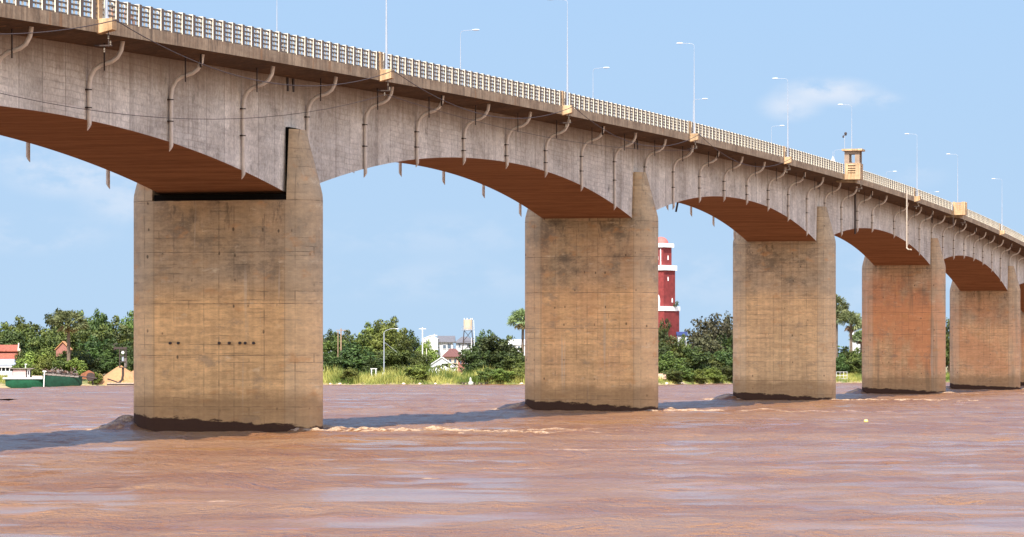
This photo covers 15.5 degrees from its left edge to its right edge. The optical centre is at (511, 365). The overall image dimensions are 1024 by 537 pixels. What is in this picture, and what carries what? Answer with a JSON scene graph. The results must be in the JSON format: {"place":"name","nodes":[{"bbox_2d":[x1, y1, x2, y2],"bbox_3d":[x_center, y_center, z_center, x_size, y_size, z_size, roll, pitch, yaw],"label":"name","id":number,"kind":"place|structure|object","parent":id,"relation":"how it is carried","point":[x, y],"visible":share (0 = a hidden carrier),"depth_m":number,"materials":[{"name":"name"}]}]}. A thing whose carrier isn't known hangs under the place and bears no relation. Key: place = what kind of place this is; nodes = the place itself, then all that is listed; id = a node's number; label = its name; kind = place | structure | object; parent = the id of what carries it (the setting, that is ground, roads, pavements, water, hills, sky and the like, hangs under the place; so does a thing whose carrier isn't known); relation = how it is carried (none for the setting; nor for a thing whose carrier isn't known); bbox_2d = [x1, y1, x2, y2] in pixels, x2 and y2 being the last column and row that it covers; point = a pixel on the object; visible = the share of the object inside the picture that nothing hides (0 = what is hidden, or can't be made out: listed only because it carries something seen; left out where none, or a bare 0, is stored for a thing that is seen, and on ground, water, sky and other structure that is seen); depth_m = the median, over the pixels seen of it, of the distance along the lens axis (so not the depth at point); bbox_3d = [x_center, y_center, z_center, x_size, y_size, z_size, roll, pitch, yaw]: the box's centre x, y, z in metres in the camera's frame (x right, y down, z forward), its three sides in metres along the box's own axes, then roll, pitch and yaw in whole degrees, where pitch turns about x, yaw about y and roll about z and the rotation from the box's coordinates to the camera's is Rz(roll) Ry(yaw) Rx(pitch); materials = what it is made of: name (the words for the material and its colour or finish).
{"place":"outdoors","nodes":[
{"label":"outdoors","id":0,"kind":"place"},
{"bbox_2d":[0,367,949,387],"bbox_3d":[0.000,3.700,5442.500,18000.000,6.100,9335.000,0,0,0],"label":"river bank","id":1,"kind":"structure","parent":0,"point":[104,374],"depth_m":902.97,"materials":[{"name":"soil"}]},
{"bbox_2d":[0,343,21,374],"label":"tiered roof hall","id":2,"kind":"structure","parent":1,"relation":"on","point":[7,354],"depth_m":889.97,"materials":[{"name":"red tile"}]},
{"bbox_2d":[0,321,26,340],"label":"tree","id":3,"kind":"object","parent":1,"relation":"on","point":[3,328],"visible":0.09,"depth_m":912.34,"materials":[{"name":"green plant"}]},
{"bbox_2d":[0,329,29,354],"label":"tree","id":4,"kind":"object","parent":1,"relation":"on","point":[11,338],"visible":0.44,"depth_m":899.43,"materials":[{"name":"green plant"}]},
{"bbox_2d":[0,315,46,337],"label":"tree","id":5,"kind":"object","parent":1,"relation":"on","point":[19,324],"visible":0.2,"depth_m":917.55,"materials":[{"name":"green plant"}]},
{"bbox_2d":[15,327,39,347],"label":"tree","id":6,"kind":"object","parent":1,"relation":"on","point":[30,335],"visible":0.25,"depth_m":909.28,"materials":[{"name":"green plant"}]},
{"bbox_2d":[11,351,50,375],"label":"tree","id":7,"kind":"object","parent":1,"relation":"on","point":[29,358],"visible":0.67,"depth_m":878.70,"materials":[{"name":"green plant"}]},
{"bbox_2d":[21,335,48,353],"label":"tree","id":8,"kind":"object","parent":1,"relation":"on","point":[33,349],"visible":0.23,"depth_m":904.07,"materials":[{"name":"green plant"}]},
{"bbox_2d":[31,357,51,375],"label":"shrub","id":9,"kind":"object","parent":1,"relation":"on","point":[43,365],"visible":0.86,"depth_m":868.68,"materials":[{"name":"green plant"}]},
{"bbox_2d":[25,331,60,356],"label":"tree","id":10,"kind":"object","parent":1,"relation":"on","point":[44,346],"visible":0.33,"depth_m":895.78,"materials":[{"name":"green plant"}]},
{"bbox_2d":[33,351,57,368],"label":"tree","id":11,"kind":"object","parent":1,"relation":"on","point":[52,358],"visible":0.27,"depth_m":878.71,"materials":[{"name":"green plant"}]},
{"bbox_2d":[43,307,66,330],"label":"tree","id":12,"kind":"object","parent":1,"relation":"on","point":[49,317],"visible":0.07,"depth_m":924.69,"materials":[{"name":"green plant"}]},
{"bbox_2d":[41,323,77,348],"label":"tree","id":13,"kind":"object","parent":1,"relation":"on","point":[59,334],"visible":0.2,"depth_m":913.39,"materials":[{"name":"green plant"}]},
{"bbox_2d":[51,358,69,375],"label":"tree","id":14,"kind":"object","parent":1,"relation":"on","point":[59,364],"visible":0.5,"depth_m":870.66,"materials":[{"name":"green plant"}]},
{"bbox_2d":[55,341,72,356],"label":"orange roofed house","id":15,"kind":"structure","parent":1,"relation":"on","point":[61,347],"depth_m":884.00,"materials":[{"name":"paint"}]},
{"bbox_2d":[47,310,89,360],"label":"tree","id":16,"kind":"object","parent":1,"relation":"on","point":[69,318],"visible":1,"depth_m":873.29,"materials":[{"name":"green plant"}]},
{"bbox_2d":[65,357,87,375],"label":"shrub","id":17,"kind":"object","parent":1,"relation":"on","point":[81,367],"visible":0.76,"depth_m":869.51,"materials":[{"name":"green plant"}]},
{"bbox_2d":[70,348,92,367],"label":"tree","id":18,"kind":"object","parent":1,"relation":"on","point":[75,355],"visible":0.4,"depth_m":881.37,"materials":[{"name":"green plant"}]},
{"bbox_2d":[61,324,104,354],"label":"tree","id":19,"kind":"object","parent":1,"relation":"on","point":[80,336],"visible":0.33,"depth_m":908.03,"materials":[{"name":"green plant"}]},
{"bbox_2d":[77,353,102,373],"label":"tree","id":20,"kind":"object","parent":1,"relation":"on","point":[94,368],"visible":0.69,"depth_m":881.07,"materials":[{"name":"green plant"}]},
{"bbox_2d":[75,335,112,372],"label":"tree","id":21,"kind":"object","parent":1,"relation":"on","point":[94,350],"visible":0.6,"depth_m":890.66,"materials":[{"name":"green plant"}]},
{"bbox_2d":[82,308,112,340],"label":"tree","id":22,"kind":"object","parent":1,"relation":"on","point":[97,322],"visible":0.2,"depth_m":926.54,"materials":[{"name":"green plant"}]},
{"bbox_2d":[90,324,115,356],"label":"tree","id":23,"kind":"object","parent":1,"relation":"on","point":[105,333],"visible":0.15,"depth_m":913.34,"materials":[{"name":"green plant"}]},
{"bbox_2d":[95,349,122,373],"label":"tree","id":24,"kind":"object","parent":1,"relation":"on","point":[106,363],"visible":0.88,"depth_m":884.27,"materials":[{"name":"green plant"}]},
{"bbox_2d":[105,315,119,335],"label":"tree","id":25,"kind":"object","parent":1,"relation":"on","point":[116,322],"visible":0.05,"depth_m":935.61,"materials":[{"name":"green plant"}]},
{"bbox_2d":[99,338,131,369],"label":"tree","id":26,"kind":"object","parent":1,"relation":"on","point":[108,346],"visible":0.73,"depth_m":889.86,"materials":[{"name":"green plant"}]},
{"bbox_2d":[105,365,133,382],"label":"sand pile","id":27,"kind":"object","parent":1,"relation":"on","point":[115,374],"visible":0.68,"depth_m":869.43,"materials":[{"name":"beige sand"}]},
{"bbox_2d":[107,324,133,352],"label":"tree","id":28,"kind":"object","parent":1,"relation":"on","point":[121,337],"visible":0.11,"depth_m":917.04,"materials":[{"name":"green plant"}]},
{"bbox_2d":[115,310,133,341],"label":"tree","id":29,"kind":"object","parent":1,"relation":"on","point":[130,323],"visible":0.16,"depth_m":929.74,"materials":[{"name":"green plant"}]},
{"bbox_2d":[116,346,133,370],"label":"tree","id":30,"kind":"object","parent":1,"relation":"on","point":[130,364],"visible":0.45,"depth_m":884.78,"materials":[{"name":"green plant"}]},
{"bbox_2d":[323,351,343,372],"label":"tree","id":31,"kind":"object","parent":1,"relation":"on","point":[331,359],"visible":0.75,"depth_m":916.90,"materials":[{"name":"green plant"}]},
{"bbox_2d":[323,328,343,349],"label":"tree","id":32,"kind":"object","parent":1,"relation":"on","point":[330,337],"visible":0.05,"depth_m":966.52,"materials":[{"name":"green plant"}]},
{"bbox_2d":[323,335,349,360],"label":"tree","id":33,"kind":"object","parent":1,"relation":"on","point":[328,346],"visible":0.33,"depth_m":946.11,"materials":[{"name":"green plant"}]},
{"bbox_2d":[339,367,358,379],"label":"shrub","id":34,"kind":"object","parent":1,"relation":"on","point":[349,371],"visible":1,"depth_m":900.63,"materials":[{"name":"green plant"}]},
{"bbox_2d":[338,342,385,374],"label":"tree","id":35,"kind":"object","parent":1,"relation":"on","point":[351,353],"visible":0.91,"depth_m":922.49,"materials":[{"name":"green plant"}]},
{"bbox_2d":[343,329,380,358],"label":"tree","id":36,"kind":"object","parent":1,"relation":"on","point":[361,340],"visible":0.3,"depth_m":946.80,"materials":[{"name":"green plant"}]},
{"bbox_2d":[361,356,387,373],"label":"tree","id":37,"kind":"object","parent":1,"relation":"on","point":[371,365],"visible":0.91,"depth_m":918.39,"materials":[{"name":"green plant"}]},
{"bbox_2d":[361,351,394,371],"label":"tree","id":38,"kind":"object","parent":1,"relation":"on","point":[381,357],"visible":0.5,"depth_m":925.77,"materials":[{"name":"green plant"}]},
{"bbox_2d":[365,326,401,371],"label":"tree","id":39,"kind":"object","parent":1,"relation":"on","point":[386,337],"visible":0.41,"depth_m":948.16,"materials":[{"name":"green plant"}]},
{"bbox_2d":[372,316,412,349],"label":"tree","id":40,"kind":"object","parent":1,"relation":"on","point":[391,324],"visible":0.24,"depth_m":960.38,"materials":[{"name":"green plant"}]},
{"bbox_2d":[377,346,411,372],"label":"tree","id":41,"kind":"object","parent":1,"relation":"on","point":[401,357],"visible":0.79,"depth_m":926.40,"materials":[{"name":"green plant"}]},
{"bbox_2d":[394,334,415,357],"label":"tree","id":42,"kind":"object","parent":1,"relation":"on","point":[405,344],"visible":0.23,"depth_m":951.05,"materials":[{"name":"green plant"}]},
{"bbox_2d":[402,329,419,352],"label":"tree","id":43,"kind":"object","parent":1,"relation":"on","point":[415,345],"visible":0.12,"depth_m":973.67,"materials":[{"name":"green plant"}]},
{"bbox_2d":[402,364,431,378],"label":"shrub","id":44,"kind":"object","parent":1,"relation":"on","point":[418,371],"visible":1,"depth_m":904.55,"materials":[{"name":"green plant"}]},
{"bbox_2d":[407,351,432,367],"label":"tree","id":45,"kind":"object","parent":1,"relation":"on","point":[421,359],"visible":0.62,"depth_m":924.11,"materials":[{"name":"green plant"}]},
{"bbox_2d":[416,339,440,371],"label":"tree","id":46,"kind":"object","parent":1,"relation":"on","point":[432,353],"visible":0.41,"depth_m":946.35,"materials":[{"name":"green plant"}]},
{"bbox_2d":[423,335,438,356],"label":"white house","id":47,"kind":"structure","parent":1,"relation":"on","point":[430,337],"depth_m":985.00,"materials":[{"name":"white paint"}]},
{"bbox_2d":[429,357,455,373],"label":"white tent","id":48,"kind":"object","parent":1,"relation":"on","point":[440,360],"visible":0.33,"depth_m":938.00,"materials":[{"name":"fabric"}]},
{"bbox_2d":[437,336,454,357],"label":"grey roofed house","id":49,"kind":"structure","parent":1,"relation":"on","point":[446,343],"depth_m":988.00,"materials":[{"name":"paint"}]},
{"bbox_2d":[442,349,458,370],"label":"brown roofed house","id":50,"kind":"structure","parent":1,"relation":"on","point":[450,355],"depth_m":955.00,"materials":[{"name":"tile"}]},
{"bbox_2d":[455,337,473,363],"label":"dark roofed house","id":51,"kind":"structure","parent":1,"relation":"on","point":[459,342],"depth_m":1000.00,"materials":[{"name":"tile"}]},
{"bbox_2d":[462,318,474,349],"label":"water tower","id":52,"kind":"structure","parent":1,"relation":"on","point":[467,326],"depth_m":970.88,"materials":[{"name":"paint"}]},
{"bbox_2d":[455,346,490,372],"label":"tree","id":53,"kind":"object","parent":1,"relation":"on","point":[472,359],"visible":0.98,"depth_m":921.78,"materials":[{"name":"green plant"}]},
{"bbox_2d":[0,360,949,384],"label":"reeds","id":54,"kind":"object","parent":1,"relation":"on","point":[442,375],"visible":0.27,"depth_m":906.90,"materials":[{"name":"green plant"}]},
{"bbox_2d":[469,329,495,350],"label":"tree","id":55,"kind":"object","parent":1,"relation":"on","point":[481,335],"visible":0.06,"depth_m":987.37,"materials":[{"name":"green plant"}]},
{"bbox_2d":[476,367,502,382],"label":"shrub","id":56,"kind":"object","parent":1,"relation":"on","point":[487,373],"visible":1,"depth_m":905.20,"materials":[{"name":"green plant"}]},
{"bbox_2d":[479,350,502,369],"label":"tree","id":57,"kind":"object","parent":1,"relation":"on","point":[497,357],"visible":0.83,"depth_m":925.28,"materials":[{"name":"green plant"}]},
{"bbox_2d":[471,334,522,361],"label":"tree","id":58,"kind":"object","parent":1,"relation":"on","point":[491,345],"visible":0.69,"depth_m":931.50,"materials":[{"name":"green plant"}]},
{"bbox_2d":[490,368,513,381],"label":"shrub","id":59,"kind":"object","parent":1,"relation":"on","point":[503,376],"visible":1,"depth_m":905.21,"materials":[{"name":"green plant"}]},
{"bbox_2d":[489,351,516,371],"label":"tree","id":60,"kind":"object","parent":1,"relation":"on","point":[496,365],"visible":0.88,"depth_m":925.80,"materials":[{"name":"green plant"}]},
{"bbox_2d":[501,353,524,370],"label":"tree","id":61,"kind":"object","parent":1,"relation":"on","point":[511,363],"visible":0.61,"depth_m":923.03,"materials":[{"name":"green plant"}]},
{"bbox_2d":[503,344,524,364],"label":"tree","id":62,"kind":"object","parent":1,"relation":"on","point":[516,351],"visible":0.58,"depth_m":931.80,"materials":[{"name":"green plant"}]},
{"bbox_2d":[506,308,524,354],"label":"palm tree","id":63,"kind":"object","parent":1,"relation":"on","point":[519,315],"visible":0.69,"depth_m":950.29,"materials":[{"name":"green plant"}]},
{"bbox_2d":[508,339,524,355],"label":"white building","id":64,"kind":"structure","parent":1,"relation":"on","point":[516,343],"depth_m":985.67,"materials":[{"name":"white paint"}]},
{"bbox_2d":[509,367,524,379],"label":"shrub","id":65,"kind":"object","parent":1,"relation":"on","point":[518,372],"visible":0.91,"depth_m":907.66,"materials":[{"name":"green plant"}]},
{"bbox_2d":[658,318,671,342],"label":"tree","id":66,"kind":"object","parent":1,"relation":"on","point":[662,330],"visible":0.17,"depth_m":954.33,"materials":[{"name":"green plant"}]},
{"bbox_2d":[658,339,677,360],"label":"tree","id":67,"kind":"object","parent":1,"relation":"on","point":[662,350],"visible":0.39,"depth_m":940.19,"materials":[{"name":"green plant"}]},
{"bbox_2d":[658,237,679,342],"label":"red tower","id":68,"kind":"structure","parent":1,"relation":"on","point":[667,309],"depth_m":982.78,"materials":[{"name":"red paint"}]},
{"bbox_2d":[658,335,685,357],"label":"tree","id":69,"kind":"object","parent":1,"relation":"on","point":[675,348],"visible":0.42,"depth_m":948.24,"materials":[{"name":"green plant"}]},
{"bbox_2d":[658,351,686,373],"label":"tree","id":70,"kind":"object","parent":1,"relation":"on","point":[665,363],"visible":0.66,"depth_m":929.99,"materials":[{"name":"green plant"}]},
{"bbox_2d":[660,368,684,382],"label":"shrub","id":71,"kind":"object","parent":1,"relation":"on","point":[670,374],"visible":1,"depth_m":918.78,"materials":[{"name":"green plant"}]},
{"bbox_2d":[676,366,695,381],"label":"shrub","id":72,"kind":"object","parent":1,"relation":"on","point":[687,372],"visible":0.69,"depth_m":927.32,"materials":[{"name":"green plant"}]},
{"bbox_2d":[680,346,707,367],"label":"tree","id":73,"kind":"object","parent":1,"relation":"on","point":[683,348],"visible":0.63,"depth_m":947.04,"materials":[{"name":"green plant"}]},
{"bbox_2d":[682,346,711,370],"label":"tree","id":74,"kind":"object","parent":1,"relation":"on","point":[698,357],"visible":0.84,"depth_m":945.67,"materials":[{"name":"green plant"}]},
{"bbox_2d":[684,321,715,348],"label":"tree","id":75,"kind":"object","parent":1,"relation":"on","point":[697,332],"visible":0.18,"depth_m":975.63,"materials":[{"name":"green plant"}]},
{"bbox_2d":[690,369,710,382],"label":"shrub","id":76,"kind":"object","parent":1,"relation":"on","point":[699,375],"visible":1,"depth_m":929.72,"materials":[{"name":"green plant"}]},
{"bbox_2d":[687,334,724,355],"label":"tree","id":77,"kind":"object","parent":1,"relation":"on","point":[705,345],"visible":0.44,"depth_m":964.37,"materials":[{"name":"green plant"}]},
{"bbox_2d":[687,313,732,349],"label":"tree","id":78,"kind":"object","parent":1,"relation":"on","point":[722,329],"visible":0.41,"depth_m":978.45,"materials":[{"name":"green plant"}]},
{"bbox_2d":[703,354,725,367],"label":"tree","id":79,"kind":"object","parent":1,"relation":"on","point":[712,363],"visible":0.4,"depth_m":954.92,"materials":[{"name":"green plant"}]},
{"bbox_2d":[703,367,726,381],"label":"shrub","id":80,"kind":"object","parent":1,"relation":"on","point":[715,373],"visible":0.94,"depth_m":938.15,"materials":[{"name":"green plant"}]},
{"bbox_2d":[710,333,732,359],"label":"tree","id":81,"kind":"object","parent":1,"relation":"on","point":[729,343],"visible":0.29,"depth_m":975.63,"materials":[{"name":"green plant"}]},
{"bbox_2d":[712,351,732,367],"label":"tree","id":82,"kind":"object","parent":1,"relation":"on","point":[724,357],"visible":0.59,"depth_m":958.15,"materials":[{"name":"green plant"}]},
{"bbox_2d":[717,365,732,380],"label":"shrub","id":83,"kind":"object","parent":1,"relation":"on","point":[727,371],"visible":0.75,"depth_m":946.09,"materials":[{"name":"green plant"}]},
{"bbox_2d":[836,294,849,357],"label":"palm tree","id":84,"kind":"object","parent":1,"relation":"on","point":[843,308],"visible":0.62,"depth_m":1036.12,"materials":[{"name":"green plant"}]},
{"bbox_2d":[836,353,854,374],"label":"tree","id":85,"kind":"object","parent":1,"relation":"on","point":[841,367],"visible":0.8,"depth_m":1023.63,"materials":[{"name":"green plant"}]},
{"bbox_2d":[836,311,861,358],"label":"palm tree","id":86,"kind":"object","parent":1,"relation":"on","point":[850,318],"visible":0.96,"depth_m":1031.81,"materials":[{"name":"green plant"}]},
{"bbox_2d":[843,354,861,373],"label":"tree","id":87,"kind":"object","parent":1,"relation":"on","point":[855,361],"visible":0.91,"depth_m":1023.39,"materials":[{"name":"green plant"}]},
{"bbox_2d":[849,330,861,351],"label":"palm tree","id":88,"kind":"object","parent":1,"relation":"on","point":[856,336],"visible":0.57,"depth_m":1044.59,"materials":[{"name":"green plant"}]},
{"bbox_2d":[946,317,949,372],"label":"tree","id":89,"kind":"object","parent":1,"relation":"on","point":[947,342],"visible":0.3,"depth_m":1061.22,"materials":[{"name":"green plant"}]},
{"bbox_2d":[0,382,1023,536],"bbox_3d":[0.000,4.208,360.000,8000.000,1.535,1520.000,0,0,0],"label":"water","id":90,"kind":"structure","parent":0,"point":[505,460],"depth_m":166.94,"materials":[{"name":"brown liquid"}]},
{"bbox_2d":[3,364,42,387],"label":"cabin boat","id":91,"kind":"object","parent":90,"relation":"on","point":[19,379],"visible":0.92,"depth_m":841.71,"materials":[{"name":"green paint"}]},
{"bbox_2d":[41,367,96,386],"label":"cargo barge","id":92,"kind":"object","parent":90,"relation":"on","point":[51,378],"visible":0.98,"depth_m":840.34,"materials":[{"name":"green paint"}]},
{"bbox_2d":[80,370,94,384],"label":"sand pump","id":93,"kind":"object","parent":90,"relation":"on","point":[88,373],"visible":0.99,"depth_m":848.30,"materials":[{"name":"orange paint"}]},
{"bbox_2d":[107,383,133,385],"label":"mooring raft","id":94,"kind":"object","parent":90,"relation":"on","point":[120,384],"visible":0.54,"depth_m":845.60,"materials":[{"name":"brown wood"}]},
{"bbox_2d":[107,343,126,382],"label":"dredge mast","id":95,"kind":"object","parent":94,"relation":"on","point":[124,360],"visible":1,"depth_m":845.90,"materials":[{"name":"metal"}]},
{"bbox_2d":[0,0,1023,432],"bbox_3d":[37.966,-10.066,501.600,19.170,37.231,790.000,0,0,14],"label":"road bridge","id":96,"kind":"structure","parent":90,"relation":"in","point":[228,272],"depth_m":309.69,"materials":[{"name":"concrete"}]},
{"bbox_2d":[0,20,115,34],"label":"hanging cable","id":97,"kind":"object","parent":96,"relation":"attached to","point":[56,30],"visible":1,"depth_m":204.66,"materials":[{"name":"metal"}]},
{"bbox_2d":[0,93,385,119],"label":"hanging cable","id":98,"kind":"object","parent":96,"relation":"hanging from","point":[182,118],"visible":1,"depth_m":223.85,"materials":[{"name":"metal"}]},
{"bbox_2d":[116,20,393,85],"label":"hanging cable","id":99,"kind":"object","parent":96,"relation":"attached to","point":[241,76],"visible":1,"depth_m":237.05,"materials":[{"name":"metal"}]},
{"bbox_2d":[385,0,387,68],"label":"street lamp","id":100,"kind":"object","parent":96,"relation":"on","point":[386,62],"visible":1,"depth_m":272.71,"materials":[{"name":"metal"}]},
{"bbox_2d":[394,71,573,118],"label":"hanging cable","id":101,"kind":"object","parent":96,"relation":"attached to","point":[476,112],"visible":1,"depth_m":297.81,"materials":[{"name":"metal"}]},
{"bbox_2d":[386,94,650,149],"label":"hanging cable","id":102,"kind":"object","parent":96,"relation":"hanging from","point":[515,130],"visible":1,"depth_m":312.04,"materials":[{"name":"metal"}]},
{"bbox_2d":[565,0,567,104],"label":"street lamp","id":103,"kind":"object","parent":96,"relation":"on","point":[567,59],"visible":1,"depth_m":331.17,"materials":[{"name":"metal"}]},
{"bbox_2d":[676,43,694,132],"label":"street lamp","id":104,"kind":"object","parent":96,"relation":"on","point":[694,98],"visible":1,"depth_m":389.61,"materials":[{"name":"metal"}]},
{"bbox_2d":[0,0,1023,352],"label":"sky","id":105,"kind":"structure","parent":0,"point":[419,250],"materials":[{"name":"blue"}]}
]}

